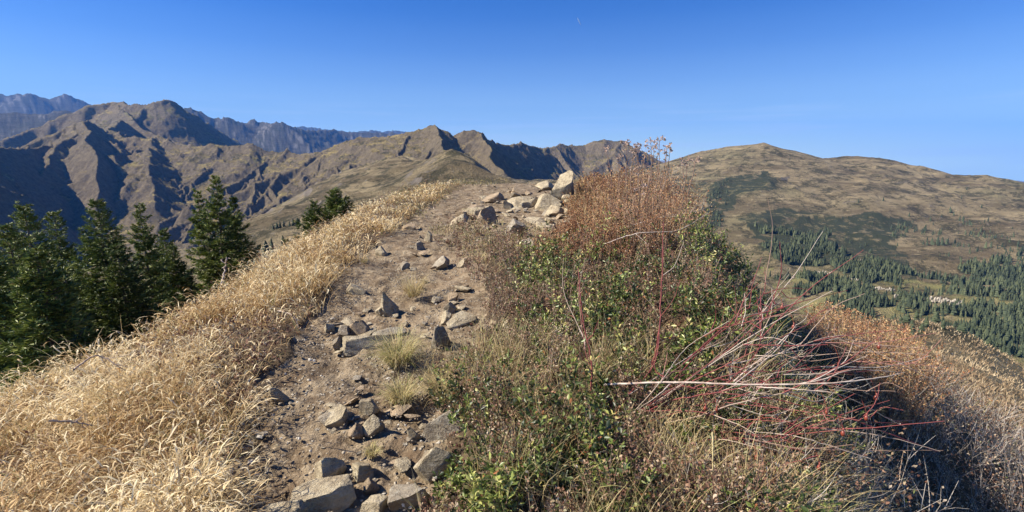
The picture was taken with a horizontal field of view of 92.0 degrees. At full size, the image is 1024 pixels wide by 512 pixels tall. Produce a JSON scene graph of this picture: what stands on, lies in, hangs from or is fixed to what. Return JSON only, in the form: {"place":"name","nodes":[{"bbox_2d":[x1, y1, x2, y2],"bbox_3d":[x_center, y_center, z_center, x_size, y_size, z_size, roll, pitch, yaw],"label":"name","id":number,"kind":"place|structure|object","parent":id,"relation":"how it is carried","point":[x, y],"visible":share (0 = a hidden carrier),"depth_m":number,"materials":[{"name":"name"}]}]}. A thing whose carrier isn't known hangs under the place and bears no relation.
{"place":"outdoors","nodes":[
{"label":"outdoors","id":0,"kind":"place"},
{"bbox_2d":[0,110,73,140],"bbox_3d":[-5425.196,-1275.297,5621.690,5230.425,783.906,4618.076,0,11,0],"label":"mountain","id":1,"kind":"structure","parent":0,"point":[12,123],"depth_m":5398.06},
{"bbox_2d":[0,93,90,113],"bbox_3d":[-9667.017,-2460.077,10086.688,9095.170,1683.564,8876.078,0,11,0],"label":"mountain","id":2,"kind":"structure","parent":0,"point":[29,103],"depth_m":9431.00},
{"bbox_2d":[0,120,142,266],"bbox_3d":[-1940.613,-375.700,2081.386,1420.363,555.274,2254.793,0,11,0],"label":"mountain","id":3,"kind":"structure","parent":0,"point":[69,171],"depth_m":1954.41,"materials":[{"name":"stone"}]},
{"bbox_2d":[0,99,241,148],"bbox_3d":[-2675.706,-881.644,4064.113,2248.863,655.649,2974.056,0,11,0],"label":"mountain","id":4,"kind":"structure","parent":0,"point":[176,123],"depth_m":3386.54,"materials":[{"name":"stone"}]},
{"bbox_2d":[103,125,471,248],"bbox_3d":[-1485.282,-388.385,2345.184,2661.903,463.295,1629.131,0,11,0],"label":"mountain","id":5,"kind":"structure","parent":0,"point":[160,177],"depth_m":2086.74,"materials":[{"name":"stone"}]},
{"bbox_2d":[184,107,397,154],"bbox_3d":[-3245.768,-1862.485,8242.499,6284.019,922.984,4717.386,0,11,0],"label":"mountain","id":6,"kind":"structure","parent":0,"point":[276,136],"depth_m":6994.34,"materials":[{"name":"stone"}]},
{"bbox_2d":[297,126,405,133],"bbox_3d":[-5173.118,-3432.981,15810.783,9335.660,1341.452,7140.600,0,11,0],"label":"mountain","id":7,"kind":"structure","parent":0,"point":[316,129],"depth_m":15712.32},
{"bbox_2d":[418,125,578,179],"bbox_3d":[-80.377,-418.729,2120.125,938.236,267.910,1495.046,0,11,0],"label":"mountain","id":8,"kind":"structure","parent":0,"point":[519,160],"depth_m":2024.08,"materials":[{"name":"stone"}]},
{"bbox_2d":[0,183,1023,511],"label":"ground","id":9,"kind":"structure","parent":0,"point":[304,399],"depth_m":3.89,"materials":[{"name":"soil"}]},
{"bbox_2d":[0,253,70,410],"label":"spruce tree","id":10,"kind":"object","parent":9,"relation":"on","point":[8,301],"visible":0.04,"depth_m":6.65,"materials":[{"name":"green plant"}]},
{"bbox_2d":[0,246,106,405],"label":"spruce tree","id":11,"kind":"object","parent":9,"relation":"on","point":[57,311],"visible":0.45,"depth_m":6.18,"materials":[{"name":"green plant"}]},
{"bbox_2d":[0,222,107,366],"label":"spruce tree","id":12,"kind":"object","parent":9,"relation":"on","point":[12,232],"visible":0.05,"depth_m":8.12,"materials":[{"name":"green plant"}]},
{"bbox_2d":[1,200,111,355],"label":"spruce tree","id":13,"kind":"object","parent":9,"relation":"on","point":[26,225],"visible":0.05,"depth_m":9.08,"materials":[{"name":"green plant"}]},
{"bbox_2d":[34,210,96,312],"bbox_3d":[-10.377,2.729,11.934,3.352,7.722,3.406,6,12,27],"label":"spruce tree","id":14,"kind":"object","parent":9,"relation":"on","point":[67,252],"visible":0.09,"depth_m":11.43,"materials":[{"name":"green plant"}]},
{"bbox_2d":[48,415,93,427],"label":"dead branch","id":15,"kind":"object","parent":9,"relation":"on","point":[75,421],"visible":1,"depth_m":2.42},
{"bbox_2d":[73,354,140,375],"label":"dead branch","id":16,"kind":"object","parent":9,"relation":"on","point":[77,366],"visible":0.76,"depth_m":3.33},
{"bbox_2d":[64,198,168,349],"bbox_3d":[-8.623,1.950,10.900,3.402,6.452,3.640,8,13,35],"label":"spruce tree","id":17,"kind":"object","parent":9,"relation":"on","point":[97,259],"visible":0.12,"depth_m":10.35,"materials":[{"name":"green plant"}]},
{"bbox_2d":[87,243,165,356],"bbox_3d":[-7.915,1.960,10.229,2.266,4.542,2.252,0,11,0],"label":"spruce tree","id":18,"kind":"object","parent":9,"relation":"on","point":[124,298],"visible":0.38,"depth_m":9.92,"materials":[{"name":"green plant"}]},
{"bbox_2d":[125,202,185,336],"bbox_3d":[-9.492,1.724,12.930,2.490,6.264,2.154,9,14,39],"label":"spruce tree","id":19,"kind":"object","parent":9,"relation":"on","point":[152,256],"visible":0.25,"depth_m":12.59,"materials":[{"name":"green plant"}]},
{"bbox_2d":[148,227,199,317],"bbox_3d":[-9.905,2.152,14.522,2.760,6.079,2.947,0,11,0],"label":"spruce tree","id":20,"kind":"object","parent":9,"relation":"on","point":[163,243],"visible":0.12,"depth_m":14.02,"materials":[{"name":"green plant"}]},
{"bbox_2d":[158,244,198,319],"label":"spruce tree","id":21,"kind":"object","parent":9,"relation":"on","point":[175,281],"visible":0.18,"depth_m":13.87,"materials":[{"name":"green plant"}]},
{"bbox_2d":[184,187,221,295],"bbox_3d":[-9.647,1.263,15.675,2.544,6.845,2.844,0,11,0],"label":"spruce tree","id":22,"kind":"object","parent":9,"relation":"on","point":[199,233],"visible":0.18,"depth_m":15.25,"materials":[{"name":"green plant"}]},
{"bbox_2d":[186,175,256,302],"bbox_3d":[-9.095,0.810,15.581,3.233,6.731,3.400,0,11,0],"label":"spruce tree","id":23,"kind":"object","parent":9,"relation":"on","point":[225,251],"visible":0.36,"depth_m":15.04,"materials":[{"name":"green plant"}]},
{"bbox_2d":[0,175,467,511],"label":"golden grass","id":24,"kind":"structure","parent":9,"relation":"on","point":[109,402],"depth_m":2.94,"materials":[{"name":"plant"}]},
{"bbox_2d":[223,196,264,274],"bbox_3d":[-9.055,1.083,16.735,2.734,6.233,2.796,-3,11,-18],"label":"spruce tree","id":25,"kind":"object","parent":9,"relation":"on","point":[246,246],"visible":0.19,"depth_m":16.24,"materials":[{"name":"green plant"}]},
{"bbox_2d":[250,428,259,440],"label":"stone","id":26,"kind":"object","parent":9,"relation":"on","point":[254,433],"visible":0.64,"depth_m":2.76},
{"bbox_2d":[218,311,336,511],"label":"gravel","id":27,"kind":"structure","parent":9,"relation":"on","point":[262,434],"depth_m":2.77,"materials":[{"name":"gravel"}]},
{"bbox_2d":[269,387,288,403],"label":"rock","id":28,"kind":"object","parent":9,"relation":"on","point":[282,395],"visible":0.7,"depth_m":3.09,"materials":[{"name":"stone"}]},
{"bbox_2d":[259,499,309,511],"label":"rock","id":29,"kind":"object","parent":9,"relation":"on","point":[298,505],"visible":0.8,"depth_m":2.12,"materials":[{"name":"stone"}]},
{"bbox_2d":[282,200,331,243],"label":"spruce tree","id":30,"kind":"object","parent":9,"relation":"on","point":[312,215],"visible":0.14,"depth_m":16.15,"materials":[{"name":"green plant"}]},
{"bbox_2d":[290,474,355,511],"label":"rock","id":31,"kind":"object","parent":9,"relation":"on","point":[333,493],"visible":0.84,"depth_m":2.21,"materials":[{"name":"stone"}]},
{"bbox_2d":[299,187,355,236],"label":"spruce tree","id":32,"kind":"object","parent":9,"relation":"on","point":[334,202],"visible":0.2,"depth_m":16.27,"materials":[{"name":"green plant"}]},
{"bbox_2d":[324,323,334,332],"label":"rock","id":33,"kind":"object","parent":9,"relation":"on","point":[329,327],"visible":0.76,"depth_m":4.17,"materials":[{"name":"stone"}]},
{"bbox_2d":[314,457,346,478],"bbox_3d":[-0.897,1.056,2.440,0.123,0.175,0.152,9,14,40],"label":"rock","id":34,"kind":"object","parent":9,"relation":"on","point":[324,467],"visible":0.69,"depth_m":2.40,"materials":[{"name":"stone"}]},
{"bbox_2d":[318,403,352,433],"bbox_3d":[-1.013,0.935,2.841,0.202,0.070,0.208,13,36,13],"label":"stone","id":35,"kind":"object","parent":9,"relation":"on","point":[322,418],"visible":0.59,"depth_m":2.81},
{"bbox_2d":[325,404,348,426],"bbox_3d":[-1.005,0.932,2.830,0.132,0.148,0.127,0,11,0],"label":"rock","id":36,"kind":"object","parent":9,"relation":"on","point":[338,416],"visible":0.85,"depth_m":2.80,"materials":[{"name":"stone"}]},
{"bbox_2d":[332,336,341,349],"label":"rock","id":37,"kind":"object","parent":9,"relation":"on","point":[337,343],"visible":0.73,"depth_m":3.87,"materials":[{"name":"grey stone"}]},
{"bbox_2d":[338,325,350,336],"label":"rock","id":38,"kind":"object","parent":9,"relation":"on","point":[343,330],"visible":0.78,"depth_m":4.07,"materials":[{"name":"grey stone"}]},
{"bbox_2d":[347,423,363,438],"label":"rock","id":39,"kind":"object","parent":9,"relation":"on","point":[355,431],"visible":0.92,"depth_m":2.68,"materials":[{"name":"brown stone"}]},
{"bbox_2d":[345,283,365,294],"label":"rock","id":40,"kind":"object","parent":9,"relation":"on","point":[352,288],"visible":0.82,"depth_m":5.16,"materials":[{"name":"stone"}]},
{"bbox_2d":[349,320,369,335],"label":"rock","id":41,"kind":"object","parent":9,"relation":"on","point":[356,328],"visible":0.61,"depth_m":4.10,"materials":[{"name":"grey stone"}]},
{"bbox_2d":[350,462,373,482],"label":"rock","id":42,"kind":"object","parent":9,"relation":"on","point":[363,471],"visible":0.94,"depth_m":2.40,"materials":[{"name":"stone"}]},
{"bbox_2d":[358,326,376,335],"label":"stone","id":43,"kind":"object","parent":9,"relation":"on","point":[369,332],"visible":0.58,"depth_m":4.09,"materials":[{"name":"stone"}]},
{"bbox_2d":[340,335,396,356],"bbox_3d":[-1.104,0.687,3.939,0.518,0.142,0.218,-3,11,-18],"label":"rock","id":44,"kind":"object","parent":9,"relation":"on","point":[348,345],"visible":0.69,"depth_m":3.85,"materials":[{"name":"stone"}]},
{"bbox_2d":[359,398,378,415],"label":"rock","id":45,"kind":"object","parent":9,"relation":"on","point":[368,406],"visible":0.95,"depth_m":2.92,"materials":[{"name":"stone"}]},
{"bbox_2d":[363,477,379,493],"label":"rock","id":46,"kind":"object","parent":9,"relation":"on","point":[371,486],"visible":1,"depth_m":2.31,"materials":[{"name":"brown stone"}]},
{"bbox_2d":[360,438,383,459],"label":"grass tussock","id":47,"kind":"object","parent":9,"relation":"on","point":[373,452],"depth_m":2.52,"materials":[{"name":"plant"}]},
{"bbox_2d":[362,414,384,437],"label":"rock","id":48,"kind":"object","parent":9,"relation":"on","point":[373,424],"visible":0.91,"depth_m":2.71,"materials":[{"name":"stone"}]},
{"bbox_2d":[360,494,387,511],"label":"rock","id":49,"kind":"object","parent":9,"relation":"on","point":[375,503],"visible":0.88,"depth_m":2.17,"materials":[{"name":"stone"}]},
{"bbox_2d":[375,245,387,256],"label":"rock","id":50,"kind":"object","parent":9,"relation":"on","point":[380,251],"visible":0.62,"depth_m":6.87,"materials":[{"name":"stone"}]},
{"bbox_2d":[371,327,406,335],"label":"stone","id":51,"kind":"object","parent":9,"relation":"on","point":[386,330],"visible":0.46,"depth_m":4.06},
{"bbox_2d":[380,291,399,316],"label":"rock","id":52,"kind":"object","parent":9,"relation":"on","point":[388,306],"visible":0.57,"depth_m":4.53,"materials":[{"name":"stone"}]},
{"bbox_2d":[349,321,435,377],"bbox_3d":[-0.826,0.661,3.570,0.601,0.346,0.585,8,14,37],"label":"grass tussock","id":53,"kind":"object","parent":9,"relation":"on","point":[392,355],"depth_m":3.55,"materials":[{"name":"plant"}]},
{"bbox_2d":[385,404,411,415],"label":"stone","id":54,"kind":"object","parent":9,"relation":"on","point":[402,409],"visible":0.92,"depth_m":2.95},
{"bbox_2d":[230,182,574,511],"bbox_3d":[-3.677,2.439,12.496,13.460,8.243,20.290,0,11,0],"label":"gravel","id":55,"kind":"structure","parent":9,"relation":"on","point":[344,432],"depth_m":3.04,"materials":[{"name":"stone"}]},
{"bbox_2d":[394,457,410,471],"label":"stone","id":56,"kind":"object","parent":9,"relation":"on","point":[401,464],"visible":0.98,"depth_m":2.44,"materials":[{"name":"stone"}]},
{"bbox_2d":[375,368,430,413],"bbox_3d":[-0.679,0.828,3.059,0.389,0.226,0.405,0,11,0],"label":"grass tussock","id":57,"kind":"object","parent":9,"relation":"on","point":[404,396],"depth_m":3.06,"materials":[{"name":"plant"}]},
{"bbox_2d":[397,261,409,269],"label":"rock","id":58,"kind":"object","parent":9,"relation":"on","point":[404,265],"visible":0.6,"depth_m":6.03,"materials":[{"name":"grey stone"}]},
{"bbox_2d":[402,223,415,229],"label":"rock","id":59,"kind":"object","parent":9,"relation":"on","point":[411,225],"visible":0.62,"depth_m":8.68,"materials":[{"name":"brown stone"}]},
{"bbox_2d":[387,483,432,511],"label":"rock","id":60,"kind":"object","parent":9,"relation":"on","point":[407,492],"visible":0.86,"depth_m":2.17,"materials":[{"name":"grey stone"}]},
{"bbox_2d":[386,269,438,300],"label":"grass tussock","id":61,"kind":"object","parent":9,"relation":"on","point":[413,292],"depth_m":4.97,"materials":[{"name":"plant"}]},
{"bbox_2d":[407,427,421,439],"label":"rock","id":62,"kind":"object","parent":9,"relation":"on","point":[412,433],"visible":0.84,"depth_m":2.65,"materials":[{"name":"stone"}]},
{"bbox_2d":[413,240,424,249],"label":"rock","id":63,"kind":"object","parent":9,"relation":"on","point":[419,245],"visible":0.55,"depth_m":7.02,"materials":[{"name":"grey stone"}]},
{"bbox_2d":[424,231,432,241],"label":"rock","id":64,"kind":"object","parent":9,"relation":"on","point":[428,237],"visible":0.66,"depth_m":7.58,"materials":[{"name":"stone"}]},
{"bbox_2d":[413,447,457,484],"bbox_3d":[-0.354,1.040,2.416,0.246,0.270,0.114,-5,12,-24],"label":"rock","id":65,"kind":"object","parent":9,"relation":"on","point":[428,463],"visible":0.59,"depth_m":2.36,"materials":[{"name":"stone"}]},
{"bbox_2d":[414,364,460,399],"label":"grass tussock","id":66,"kind":"object","parent":9,"relation":"on","point":[431,385],"depth_m":3.17,"materials":[{"name":"plant"}]},
{"bbox_2d":[430,326,451,349],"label":"rock","id":67,"kind":"object","parent":9,"relation":"on","point":[442,333],"visible":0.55,"depth_m":3.74,"materials":[{"name":"grey stone"}]},
{"bbox_2d":[432,255,449,269],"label":"rock","id":68,"kind":"object","parent":9,"relation":"on","point":[443,261],"visible":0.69,"depth_m":6.07,"materials":[{"name":"grey stone"}]},
{"bbox_2d":[422,410,463,441],"bbox_3d":[-0.377,0.949,2.717,0.260,0.257,0.174,0,11,0],"label":"rock","id":69,"kind":"object","parent":9,"relation":"on","point":[431,432],"visible":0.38,"depth_m":2.65,"materials":[{"name":"grey stone"}]},
{"bbox_2d":[440,310,451,324],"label":"rock","id":70,"kind":"object","parent":9,"relation":"on","point":[446,315],"visible":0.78,"depth_m":4.33,"materials":[{"name":"stone"}]},
{"bbox_2d":[443,302,455,313],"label":"rock","id":71,"kind":"object","parent":9,"relation":"on","point":[450,307],"visible":0.61,"depth_m":4.50,"materials":[{"name":"stone"}]},
{"bbox_2d":[448,292,457,301],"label":"rock","id":72,"kind":"object","parent":9,"relation":"on","point":[452,296],"visible":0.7,"depth_m":4.83,"materials":[{"name":"brown stone"}]},
{"bbox_2d":[450,213,468,224],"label":"rock","id":73,"kind":"object","parent":9,"relation":"on","point":[463,216],"visible":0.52,"depth_m":9.25,"materials":[{"name":"stone"}]},
{"bbox_2d":[446,311,476,330],"bbox_3d":[-0.442,0.565,4.147,0.189,0.093,0.286,15,30,35],"label":"stone","id":74,"kind":"object","parent":9,"relation":"on","point":[457,320],"visible":0.91,"depth_m":4.13,"materials":[{"name":"stone"}]},
{"bbox_2d":[391,175,554,261],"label":"turf","id":75,"kind":"structure","parent":9,"relation":"on","point":[465,181],"depth_m":8.41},
{"bbox_2d":[462,207,484,214],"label":"rock","id":76,"kind":"object","parent":9,"relation":"on","point":[474,211],"visible":0.41,"depth_m":10.08,"materials":[{"name":"stone"}]},
{"bbox_2d":[475,206,497,224],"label":"rock","id":77,"kind":"object","parent":9,"relation":"on","point":[489,212],"visible":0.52,"depth_m":8.94,"materials":[{"name":"grey stone"}]},
{"bbox_2d":[481,192,504,200],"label":"rock","id":78,"kind":"object","parent":9,"relation":"on","point":[498,196],"visible":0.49,"depth_m":11.98,"materials":[{"name":"brown stone"}]},
{"bbox_2d":[508,199,521,209],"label":"stone","id":79,"kind":"object","parent":9,"relation":"on","point":[516,204],"visible":0.59,"depth_m":10.80,"materials":[{"name":"stone"}]},
{"bbox_2d":[505,218,526,235],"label":"rock","id":80,"kind":"object","parent":9,"relation":"on","point":[512,222],"visible":0.4,"depth_m":7.56,"materials":[{"name":"grey stone"}]},
{"bbox_2d":[507,196,538,206],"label":"rock","id":81,"kind":"object","parent":9,"relation":"on","point":[531,200],"visible":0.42,"depth_m":10.98,"materials":[{"name":"stone"}]},
{"bbox_2d":[511,184,541,194],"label":"rock","id":82,"kind":"object","parent":9,"relation":"on","point":[519,189],"visible":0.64,"depth_m":13.60,"materials":[{"name":"brown stone"}]},
{"bbox_2d":[525,217,545,223],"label":"stone","id":83,"kind":"object","parent":9,"relation":"on","point":[534,219],"visible":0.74,"depth_m":8.72,"materials":[{"name":"stone"}]},
{"bbox_2d":[535,180,553,190],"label":"rock","id":84,"kind":"object","parent":9,"relation":"on","point":[546,185],"visible":0.59,"depth_m":14.37,"materials":[{"name":"stone"}]},
{"bbox_2d":[535,193,562,210],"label":"rock","id":85,"kind":"object","parent":9,"relation":"on","point":[545,201],"visible":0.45,"depth_m":10.63,"materials":[{"name":"stone"}]},
{"bbox_2d":[544,205,563,216],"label":"rock","id":86,"kind":"object","parent":9,"relation":"on","point":[552,208],"visible":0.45,"depth_m":9.66,"materials":[{"name":"stone"}]},
{"bbox_2d":[550,170,574,199],"bbox_3d":[1.126,-1.524,11.311,0.671,0.869,0.664,0,11,0],"label":"rock","id":87,"kind":"object","parent":9,"relation":"on","point":[564,183],"visible":0.66,"depth_m":11.04,"materials":[{"name":"stone"}]},
{"bbox_2d":[419,200,885,511],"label":"leafy shrub cover","id":88,"kind":"object","parent":9,"relation":"on","point":[489,498],"visible":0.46,"depth_m":2.65,"materials":[{"name":"green plant"}]},
{"bbox_2d":[402,206,910,511],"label":"heath cover","id":89,"kind":"object","parent":9,"relation":"on","point":[708,493],"visible":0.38,"depth_m":2.49,"materials":[{"name":"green plant"}]},
{"bbox_2d":[401,151,997,511],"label":"twig cover","id":90,"kind":"object","parent":9,"relation":"on","point":[675,248],"visible":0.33,"depth_m":4.39,"materials":[{"name":"plant"}]},
{"bbox_2d":[711,432,713,491],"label":"dry grass stalk","id":91,"kind":"object","parent":9,"relation":"on","point":[712,452],"visible":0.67,"depth_m":1.93,"materials":[{"name":"plant"}]},
{"bbox_2d":[562,202,942,502],"bbox_3d":[1.054,0.516,2.387,1.916,1.533,1.179,4,11,19],"label":"thorn bush","id":92,"kind":"object","parent":9,"relation":"on","point":[842,430],"visible":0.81,"depth_m":2.29,"materials":[{"name":"brown plant"}]},
{"bbox_2d":[576,269,598,389],"bbox_3d":[0.385,0.429,2.595,0.118,0.711,0.216,0,11,0],"label":"thorny stem","id":93,"kind":"object","parent":92,"relation":"attached to","point":[591,369],"visible":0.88,"depth_m":2.56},
{"bbox_2d":[651,222,663,369],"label":"thorny stem","id":94,"kind":"object","parent":92,"relation":"attached to","point":[660,306],"visible":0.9,"depth_m":2.75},
{"bbox_2d":[603,324,904,409],"bbox_3d":[1.052,0.534,2.292,1.261,0.405,0.412,6,12,28],"label":"dead branch","id":95,"kind":"object","parent":92,"relation":"on","point":[737,383],"visible":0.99,"depth_m":2.14,"materials":[{"name":"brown wood"}]},
{"bbox_2d":[733,327,800,381],"bbox_3d":[1.260,0.487,2.404,0.356,0.251,0.075,-3,11,-16],"label":"dead branch","id":96,"kind":"object","parent":92,"relation":"attached to","point":[764,356],"visible":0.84,"depth_m":2.41,"materials":[{"name":"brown wood"}]},
{"bbox_2d":[530,143,997,432],"bbox_3d":[4.641,0.507,13.879,8.946,6.779,20.744,0,11,0],"label":"russet shrub cover","id":97,"kind":"object","parent":9,"relation":"on","point":[670,204],"visible":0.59,"depth_m":6.36,"materials":[{"name":"plant"}]},
{"bbox_2d":[629,142,641,195],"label":"seed stalk","id":98,"kind":"object","parent":97,"relation":"on","point":[637,144],"visible":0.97,"depth_m":6.67,"materials":[{"name":"beige"}]},
{"bbox_2d":[604,214,706,244],"bbox_3d":[1.363,-0.231,4.596,0.971,0.317,0.328,0,11,0],"label":"dead branch","id":99,"kind":"object","parent":97,"relation":"on","point":[653,232],"visible":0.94,"depth_m":4.59,"materials":[{"name":"brown wood"}]},
{"bbox_2d":[651,135,665,190],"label":"seed stalk","id":100,"kind":"object","parent":97,"relation":"on","point":[656,143],"visible":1,"depth_m":6.56,"materials":[{"name":"beige"}]},
{"bbox_2d":[632,260,1023,511],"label":"grey twig cover","id":101,"kind":"object","parent":9,"relation":"on","point":[958,424],"visible":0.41,"depth_m":5.43,"materials":[{"name":"wood"}]},
{"bbox_2d":[810,318,1023,511],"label":"dry leaf cover","id":102,"kind":"object","parent":9,"relation":"on","point":[897,503],"visible":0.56,"depth_m":5.30,"materials":[{"name":"brown plant"}]},
{"bbox_2d":[0,0,1023,180],"label":"sky","id":103,"kind":"structure","parent":0,"point":[933,84],"materials":[{"name":"blue"}]},
{"bbox_2d":[18,149,1023,432],"bbox_3d":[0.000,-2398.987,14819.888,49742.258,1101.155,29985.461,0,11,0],"label":"hillside","id":104,"kind":"structure","parent":0,"point":[890,195],"depth_m":1062.53,"materials":[{"name":"plant"}]},
{"bbox_2d":[571,178,1023,468],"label":"hillside grass","id":105,"kind":"structure","parent":104,"relation":"on","point":[985,384],"depth_m":59.80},
{"bbox_2d":[702,177,1023,355],"bbox_3d":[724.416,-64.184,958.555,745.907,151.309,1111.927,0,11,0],"label":"spruce forest","id":106,"kind":"object","parent":104,"relation":"on","point":[993,271],"visible":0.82,"depth_m":772.17,"materials":[{"name":"plant"}]},
{"bbox_2d":[930,312,940,322],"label":"spruce tree","id":107,"kind":"object","parent":104,"relation":"on","point":[936,318],"visible":0.89,"depth_m":131.63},
{"bbox_2d":[930,296,961,302],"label":"limestone bluff","id":108,"kind":"structure","parent":104,"relation":"on","point":[935,299],"depth_m":647.06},
{"bbox_2d":[956,322,967,333],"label":"spruce tree","id":109,"kind":"object","parent":104,"relation":"on","point":[962,327],"visible":0.94,"depth_m":120.69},
{"bbox_2d":[540,139,662,178],"bbox_3d":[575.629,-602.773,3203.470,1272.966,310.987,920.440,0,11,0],"label":"mountain","id":110,"kind":"structure","parent":0,"point":[581,160],"depth_m":3143.76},
{"bbox_2d":[383,172,996,511],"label":"straw grass","id":111,"kind":"structure","parent":0,"point":[664,434],"depth_m":2.41,"materials":[{"name":"plant"}]},
{"bbox_2d":[629,143,1023,190],"bbox_3d":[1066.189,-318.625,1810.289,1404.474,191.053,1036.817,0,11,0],"label":"mountain","id":112,"kind":"structure","parent":0,"point":[803,170],"depth_m":1644.77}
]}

